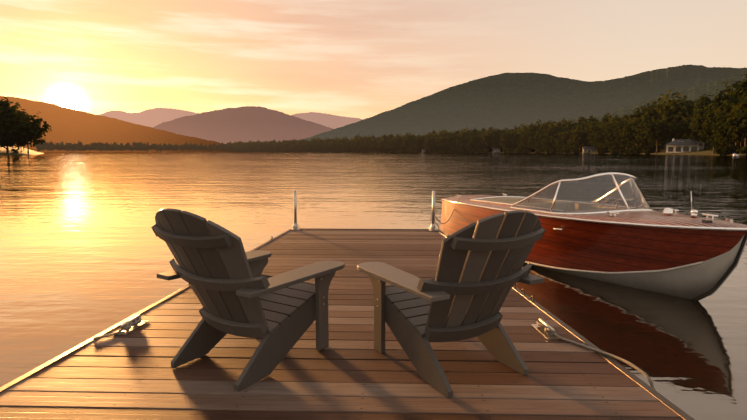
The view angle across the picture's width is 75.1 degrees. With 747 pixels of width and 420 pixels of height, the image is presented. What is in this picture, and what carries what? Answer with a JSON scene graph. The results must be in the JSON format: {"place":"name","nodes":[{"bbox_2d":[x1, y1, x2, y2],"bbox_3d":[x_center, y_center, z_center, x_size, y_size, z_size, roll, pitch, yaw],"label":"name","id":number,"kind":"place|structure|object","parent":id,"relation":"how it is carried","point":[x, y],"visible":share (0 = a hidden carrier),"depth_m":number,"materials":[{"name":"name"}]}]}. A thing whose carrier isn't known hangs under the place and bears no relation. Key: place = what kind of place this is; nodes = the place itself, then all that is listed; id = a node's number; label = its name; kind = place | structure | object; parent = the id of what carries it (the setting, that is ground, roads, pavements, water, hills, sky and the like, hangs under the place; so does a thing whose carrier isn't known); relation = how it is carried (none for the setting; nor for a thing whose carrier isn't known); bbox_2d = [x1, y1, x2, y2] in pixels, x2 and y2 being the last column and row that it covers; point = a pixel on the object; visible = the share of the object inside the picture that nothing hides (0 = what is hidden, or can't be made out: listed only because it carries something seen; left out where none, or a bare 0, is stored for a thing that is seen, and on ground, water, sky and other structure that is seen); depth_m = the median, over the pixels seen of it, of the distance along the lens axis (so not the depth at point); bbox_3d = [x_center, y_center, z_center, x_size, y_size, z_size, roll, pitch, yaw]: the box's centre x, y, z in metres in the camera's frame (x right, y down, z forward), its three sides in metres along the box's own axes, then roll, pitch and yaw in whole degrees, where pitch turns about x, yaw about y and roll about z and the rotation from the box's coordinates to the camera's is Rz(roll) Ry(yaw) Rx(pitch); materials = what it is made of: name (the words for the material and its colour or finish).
{"place":"outdoors","nodes":[
{"label":"outdoors","id":0,"kind":"place"},
{"bbox_2d":[0,146,43,154],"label":"shore ground","id":1,"kind":"structure","parent":0,"point":[3,151],"depth_m":275.96,"materials":[{"name":"beige sand"}]},
{"bbox_2d":[0,123,4,141],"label":"tree","id":2,"kind":"object","parent":1,"relation":"on","point":[1,132],"visible":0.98,"depth_m":237.37,"materials":[{"name":"green plant"}]},
{"bbox_2d":[0,97,31,152],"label":"tree","id":3,"kind":"object","parent":1,"relation":"on","point":[4,105],"visible":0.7,"depth_m":244.61,"materials":[{"name":"green plant"}]},
{"bbox_2d":[6,102,32,149],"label":"tree","id":4,"kind":"object","parent":1,"relation":"on","point":[22,113],"visible":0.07,"depth_m":300.16,"materials":[{"name":"green plant"}]},
{"bbox_2d":[12,129,26,152],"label":"tree","id":5,"kind":"object","parent":1,"relation":"on","point":[20,143],"visible":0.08,"depth_m":253.80,"materials":[{"name":"green plant"}]},
{"bbox_2d":[4,112,51,153],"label":"tree","id":6,"kind":"object","parent":1,"relation":"on","point":[31,131],"visible":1,"depth_m":243.30,"materials":[{"name":"green plant"}]},
{"bbox_2d":[0,96,224,151],"bbox_3d":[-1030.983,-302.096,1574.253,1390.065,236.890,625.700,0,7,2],"label":"hill","id":7,"kind":"structure","parent":0,"point":[67,125],"depth_m":1768.05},
{"bbox_2d":[99,108,362,128],"bbox_3d":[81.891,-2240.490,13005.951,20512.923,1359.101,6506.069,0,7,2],"label":"hill","id":8,"kind":"structure","parent":0,"point":[154,117],"depth_m":14603.38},
{"bbox_2d":[153,106,332,143],"bbox_3d":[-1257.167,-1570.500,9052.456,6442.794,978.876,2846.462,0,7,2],"label":"hill","id":9,"kind":"structure","parent":0,"point":[245,124],"depth_m":9357.80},
{"bbox_2d":[0,152,746,419],"bbox_3d":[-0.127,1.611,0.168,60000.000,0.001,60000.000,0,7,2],"label":"lake water","id":10,"kind":"structure","parent":0,"point":[85,253],"depth_m":11.52,"materials":[{"name":"orange liquid"}]},
{"bbox_2d":[0,190,694,419],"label":"dock","id":11,"kind":"object","parent":10,"relation":"on","point":[123,370],"visible":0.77,"depth_m":2.71,"materials":[{"name":"brown wood"}]},
{"bbox_2d":[151,208,344,391],"bbox_3d":[-0.744,0.411,2.852,0.804,0.939,0.970,4,8,32],"label":"chair","id":12,"kind":"object","parent":11,"relation":"on","point":[218,268],"visible":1,"depth_m":2.67,"materials":[{"name":"grey wood"}]},
{"bbox_2d":[357,210,545,397],"bbox_3d":[0.453,0.419,2.785,0.804,0.939,0.970,-4,8,-28],"label":"chair","id":13,"kind":"object","parent":11,"relation":"on","point":[480,273],"visible":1,"depth_m":2.58,"materials":[{"name":"grey wood"}]},
{"bbox_2d":[440,172,746,300],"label":"runabout","id":14,"kind":"object","parent":10,"relation":"on","point":[612,227],"visible":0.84,"depth_m":5.79,"materials":[{"name":"brown wood"}]},
{"bbox_2d":[0,0,746,118],"label":"sky","id":15,"kind":"structure","parent":0,"point":[362,59],"materials":[{"name":"orange"}]},
{"bbox_2d":[288,141,746,155],"bbox_3d":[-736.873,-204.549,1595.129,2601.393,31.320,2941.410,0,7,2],"label":"shore ground","id":16,"kind":"structure","parent":0,"point":[663,148],"depth_m":411.70,"materials":[{"name":"brown soil"}]},
{"bbox_2d":[403,132,414,138],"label":"tree","id":17,"kind":"object","parent":16,"relation":"on","point":[411,136],"visible":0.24,"depth_m":891.58,"materials":[{"name":"green plant"}]},
{"bbox_2d":[415,136,421,151],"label":"tree","id":18,"kind":"object","parent":16,"relation":"on","point":[418,142],"visible":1,"depth_m":845.27,"materials":[{"name":"green plant"}]},
{"bbox_2d":[435,131,447,138],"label":"tree","id":19,"kind":"object","parent":16,"relation":"on","point":[442,133],"visible":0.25,"depth_m":804.50,"materials":[{"name":"green plant"}]},
{"bbox_2d":[459,127,471,138],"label":"tree","id":20,"kind":"object","parent":16,"relation":"on","point":[463,134],"visible":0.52,"depth_m":742.77,"materials":[{"name":"green plant"}]},
{"bbox_2d":[469,128,480,149],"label":"tree","id":21,"kind":"object","parent":16,"relation":"on","point":[474,132],"visible":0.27,"depth_m":724.87,"materials":[{"name":"green plant"}]},
{"bbox_2d":[482,130,496,144],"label":"tree","id":22,"kind":"object","parent":16,"relation":"on","point":[488,138],"visible":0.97,"depth_m":659.14,"materials":[{"name":"green plant"}]},
{"bbox_2d":[492,148,500,152],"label":"cottage","id":23,"kind":"structure","parent":16,"relation":"on","point":[495,150],"depth_m":645.46,"materials":[{"name":"grey"}]},
{"bbox_2d":[526,119,544,132],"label":"tree","id":24,"kind":"object","parent":16,"relation":"on","point":[532,129],"visible":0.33,"depth_m":573.97,"materials":[{"name":"green plant"}]},
{"bbox_2d":[536,120,553,136],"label":"tree","id":25,"kind":"object","parent":16,"relation":"on","point":[546,124],"visible":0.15,"depth_m":540.12,"materials":[{"name":"green plant"}]},
{"bbox_2d":[545,125,558,150],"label":"tree","id":26,"kind":"object","parent":16,"relation":"on","point":[549,135],"visible":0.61,"depth_m":503.99,"materials":[{"name":"green plant"}]},
{"bbox_2d":[546,121,565,139],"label":"tree","id":27,"kind":"object","parent":16,"relation":"on","point":[551,131],"visible":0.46,"depth_m":500.40,"materials":[{"name":"green plant"}]},
{"bbox_2d":[560,120,568,148],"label":"tree","id":28,"kind":"object","parent":16,"relation":"on","point":[564,123],"visible":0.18,"depth_m":510.65,"materials":[{"name":"green plant"}]},
{"bbox_2d":[561,130,573,149],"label":"tree","id":29,"kind":"object","parent":16,"relation":"on","point":[564,147],"visible":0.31,"depth_m":476.26,"materials":[{"name":"green plant"}]},
{"bbox_2d":[562,121,574,148],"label":"tree","id":30,"kind":"object","parent":16,"relation":"on","point":[570,125],"visible":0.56,"depth_m":468.85,"materials":[{"name":"green plant"}]},
{"bbox_2d":[568,129,589,152],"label":"tree","id":31,"kind":"object","parent":16,"relation":"on","point":[579,137],"visible":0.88,"depth_m":440.09,"materials":[{"name":"green plant"}]},
{"bbox_2d":[570,118,587,144],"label":"tree","id":32,"kind":"object","parent":16,"relation":"on","point":[579,125],"visible":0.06,"depth_m":455.61,"materials":[{"name":"green plant"}]},
{"bbox_2d":[575,117,585,147],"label":"tree","id":33,"kind":"object","parent":16,"relation":"on","point":[579,120],"visible":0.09,"depth_m":461.08,"materials":[{"name":"green plant"}]},
{"bbox_2d":[577,120,600,140],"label":"tree","id":34,"kind":"object","parent":16,"relation":"on","point":[585,125],"visible":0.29,"depth_m":439.87,"materials":[{"name":"green plant"}]},
{"bbox_2d":[582,146,595,152],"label":"cottage","id":35,"kind":"structure","parent":16,"relation":"on","point":[588,149],"depth_m":424.81,"materials":[{"name":"grey"}]},
{"bbox_2d":[585,115,594,145],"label":"tree","id":36,"kind":"object","parent":16,"relation":"on","point":[591,118],"visible":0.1,"depth_m":453.06,"materials":[{"name":"green plant"}]},
{"bbox_2d":[583,122,597,141],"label":"tree","id":37,"kind":"object","parent":16,"relation":"on","point":[589,131],"visible":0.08,"depth_m":435.05,"materials":[{"name":"green plant"}]},
{"bbox_2d":[585,123,601,150],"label":"tree","id":38,"kind":"object","parent":16,"relation":"on","point":[590,139],"visible":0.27,"depth_m":409.61,"materials":[{"name":"green plant"}]},
{"bbox_2d":[590,126,607,145],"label":"tree","id":39,"kind":"object","parent":16,"relation":"on","point":[596,135],"visible":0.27,"depth_m":396.30,"materials":[{"name":"green plant"}]},
{"bbox_2d":[596,145,601,153],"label":"shore bush","id":40,"kind":"object","parent":16,"relation":"on","point":[598,149],"visible":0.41,"depth_m":394.23,"materials":[{"name":"green plant"}]},
{"bbox_2d":[594,125,607,143],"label":"tree","id":41,"kind":"object","parent":16,"relation":"on","point":[601,133],"visible":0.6,"depth_m":388.83,"materials":[{"name":"green plant"}]},
{"bbox_2d":[599,115,608,124],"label":"tree","id":42,"kind":"object","parent":16,"relation":"on","point":[605,118],"visible":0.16,"depth_m":424.64,"materials":[{"name":"green plant"}]},
{"bbox_2d":[598,120,619,139],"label":"tree","id":43,"kind":"object","parent":16,"relation":"on","point":[609,123],"visible":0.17,"depth_m":388.90,"materials":[{"name":"green plant"}]},
{"bbox_2d":[604,124,617,145],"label":"tree","id":44,"kind":"object","parent":16,"relation":"on","point":[607,138],"visible":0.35,"depth_m":370.99,"materials":[{"name":"green plant"}]},
{"bbox_2d":[608,121,625,148],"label":"tree","id":45,"kind":"object","parent":16,"relation":"on","point":[617,145],"visible":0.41,"depth_m":361.97,"materials":[{"name":"green plant"}]},
{"bbox_2d":[613,115,620,122],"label":"tree","id":46,"kind":"object","parent":16,"relation":"on","point":[616,117],"visible":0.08,"depth_m":411.49,"materials":[{"name":"green plant"}]},
{"bbox_2d":[614,115,627,148],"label":"tree","id":47,"kind":"object","parent":16,"relation":"on","point":[621,124],"visible":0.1,"depth_m":358.10,"materials":[{"name":"green plant"}]},
{"bbox_2d":[613,128,631,148],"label":"tree","id":48,"kind":"object","parent":16,"relation":"on","point":[618,138],"visible":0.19,"depth_m":349.48,"materials":[{"name":"green plant"}]},
{"bbox_2d":[619,115,636,145],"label":"tree","id":49,"kind":"object","parent":16,"relation":"on","point":[629,119],"visible":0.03,"depth_m":340.32,"materials":[{"name":"green plant"}]},
{"bbox_2d":[618,120,641,153],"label":"tree","id":50,"kind":"object","parent":16,"relation":"on","point":[628,130],"visible":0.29,"depth_m":328.95,"materials":[{"name":"green plant"}]},
{"bbox_2d":[620,116,642,144],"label":"tree","id":51,"kind":"object","parent":16,"relation":"on","point":[634,119],"visible":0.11,"depth_m":329.30,"materials":[{"name":"green plant"}]},
{"bbox_2d":[620,105,645,122],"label":"tree","id":52,"kind":"object","parent":16,"relation":"on","point":[638,114],"visible":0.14,"depth_m":353.44,"materials":[{"name":"green plant"}]},
{"bbox_2d":[630,123,655,146],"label":"tree","id":53,"kind":"object","parent":16,"relation":"on","point":[640,136],"visible":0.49,"depth_m":310.72,"materials":[{"name":"green plant"}]},
{"bbox_2d":[632,107,659,152],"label":"tree","id":54,"kind":"object","parent":16,"relation":"on","point":[651,115],"visible":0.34,"depth_m":309.94,"materials":[{"name":"green plant"}]},
{"bbox_2d":[639,104,663,120],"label":"tree","id":55,"kind":"object","parent":16,"relation":"on","point":[657,115],"visible":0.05,"depth_m":324.28,"materials":[{"name":"green plant"}]},
{"bbox_2d":[642,143,661,153],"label":"shore bush","id":56,"kind":"object","parent":16,"relation":"on","point":[651,148],"visible":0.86,"depth_m":302.30,"materials":[{"name":"green plant"}]},
{"bbox_2d":[641,94,666,117],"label":"tree","id":57,"kind":"object","parent":16,"relation":"on","point":[645,108],"visible":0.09,"depth_m":335.79,"materials":[{"name":"green plant"}]},
{"bbox_2d":[642,115,671,153],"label":"tree","id":58,"kind":"object","parent":16,"relation":"on","point":[658,130],"visible":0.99,"depth_m":289.22,"materials":[{"name":"green plant"}]},
{"bbox_2d":[645,123,670,152],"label":"tree","id":59,"kind":"object","parent":16,"relation":"on","point":[658,142],"visible":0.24,"depth_m":298.02,"materials":[{"name":"green plant"}]},
{"bbox_2d":[654,89,698,134],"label":"tree","id":60,"kind":"object","parent":16,"relation":"on","point":[672,110],"visible":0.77,"depth_m":293.21,"materials":[{"name":"green plant"}]},
{"bbox_2d":[663,114,693,142],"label":"tree","id":61,"kind":"object","parent":16,"relation":"on","point":[679,130],"visible":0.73,"depth_m":284.95,"materials":[{"name":"green plant"}]},
{"bbox_2d":[667,106,695,137],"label":"tree","id":62,"kind":"object","parent":16,"relation":"on","point":[690,110],"visible":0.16,"depth_m":290.78,"materials":[{"name":"green plant"}]},
{"bbox_2d":[666,137,704,152],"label":"lake house","id":63,"kind":"structure","parent":16,"relation":"on","point":[681,145],"depth_m":263.00,"materials":[{"name":"white"}]},
{"bbox_2d":[682,94,710,139],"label":"tree","id":64,"kind":"object","parent":16,"relation":"on","point":[693,113],"visible":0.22,"depth_m":262.94,"materials":[{"name":"green plant"}]},
{"bbox_2d":[658,151,739,154],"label":"shore lawn","id":65,"kind":"structure","parent":16,"relation":"on","point":[695,152],"depth_m":246.65,"materials":[{"name":"green plant"}]},
{"bbox_2d":[688,104,713,148],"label":"tree","id":66,"kind":"object","parent":16,"relation":"on","point":[698,122],"visible":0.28,"depth_m":253.88,"materials":[{"name":"green plant"}]},
{"bbox_2d":[692,97,714,148],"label":"tree","id":67,"kind":"object","parent":16,"relation":"on","point":[706,103],"visible":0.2,"depth_m":259.33,"materials":[{"name":"green plant"}]},
{"bbox_2d":[698,90,727,153],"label":"tree","id":68,"kind":"object","parent":16,"relation":"on","point":[719,98],"visible":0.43,"depth_m":218.17,"materials":[{"name":"green plant"}]},
{"bbox_2d":[714,146,723,154],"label":"bush","id":69,"kind":"object","parent":16,"relation":"on","point":[719,149],"visible":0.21,"depth_m":210.16,"materials":[{"name":"green plant"}]},
{"bbox_2d":[713,81,738,145],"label":"tree","id":70,"kind":"object","parent":16,"relation":"on","point":[727,88],"visible":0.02,"depth_m":233.44,"materials":[{"name":"green plant"}]},
{"bbox_2d":[711,109,741,145],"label":"tree","id":71,"kind":"object","parent":16,"relation":"on","point":[720,120],"visible":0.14,"depth_m":205.25,"materials":[{"name":"green plant"}]},
{"bbox_2d":[710,103,746,152],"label":"tree","id":72,"kind":"object","parent":16,"relation":"on","point":[728,137],"visible":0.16,"depth_m":202.31,"materials":[{"name":"green plant"}]},
{"bbox_2d":[710,115,746,145],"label":"tree","id":73,"kind":"object","parent":16,"relation":"on","point":[723,142],"visible":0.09,"depth_m":209.66,"materials":[{"name":"green plant"}]},
{"bbox_2d":[714,86,745,146],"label":"tree","id":74,"kind":"object","parent":16,"relation":"on","point":[729,106],"visible":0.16,"depth_m":206.37,"materials":[{"name":"green plant"}]},
{"bbox_2d":[719,144,740,154],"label":"bush","id":75,"kind":"object","parent":16,"relation":"on","point":[727,150],"visible":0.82,"depth_m":204.56,"materials":[{"name":"green plant"}]},
{"bbox_2d":[721,109,746,145],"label":"tree","id":76,"kind":"object","parent":16,"relation":"on","point":[737,134],"visible":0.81,"depth_m":192.13,"materials":[{"name":"green plant"}]},
{"bbox_2d":[725,110,746,135],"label":"tree","id":77,"kind":"object","parent":16,"relation":"on","point":[735,126],"visible":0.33,"depth_m":192.51,"materials":[{"name":"green plant"}]},
{"bbox_2d":[727,70,746,103],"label":"tree","id":78,"kind":"object","parent":16,"relation":"on","point":[737,87],"visible":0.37,"depth_m":205.71,"materials":[{"name":"green plant"}]},
{"bbox_2d":[730,90,746,119],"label":"tree","id":79,"kind":"object","parent":16,"relation":"on","point":[740,106],"visible":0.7,"depth_m":188.72,"materials":[{"name":"green plant"}]},
{"bbox_2d":[736,145,746,155],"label":"bush","id":80,"kind":"object","parent":16,"relation":"on","point":[739,150],"visible":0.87,"depth_m":188.81,"materials":[{"name":"green plant"}]},
{"bbox_2d":[298,65,746,141],"bbox_3d":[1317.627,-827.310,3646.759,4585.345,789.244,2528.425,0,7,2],"label":"hill","id":81,"kind":"structure","parent":0,"point":[501,101],"depth_m":3935.62,"materials":[{"name":"green plant"}]},
{"bbox_2d":[587,74,746,121],"bbox_3d":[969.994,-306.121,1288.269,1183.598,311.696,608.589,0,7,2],"label":"hill","id":82,"kind":"structure","parent":0,"point":[696,92],"depth_m":1513.48,"materials":[{"name":"green plant"}]}
]}

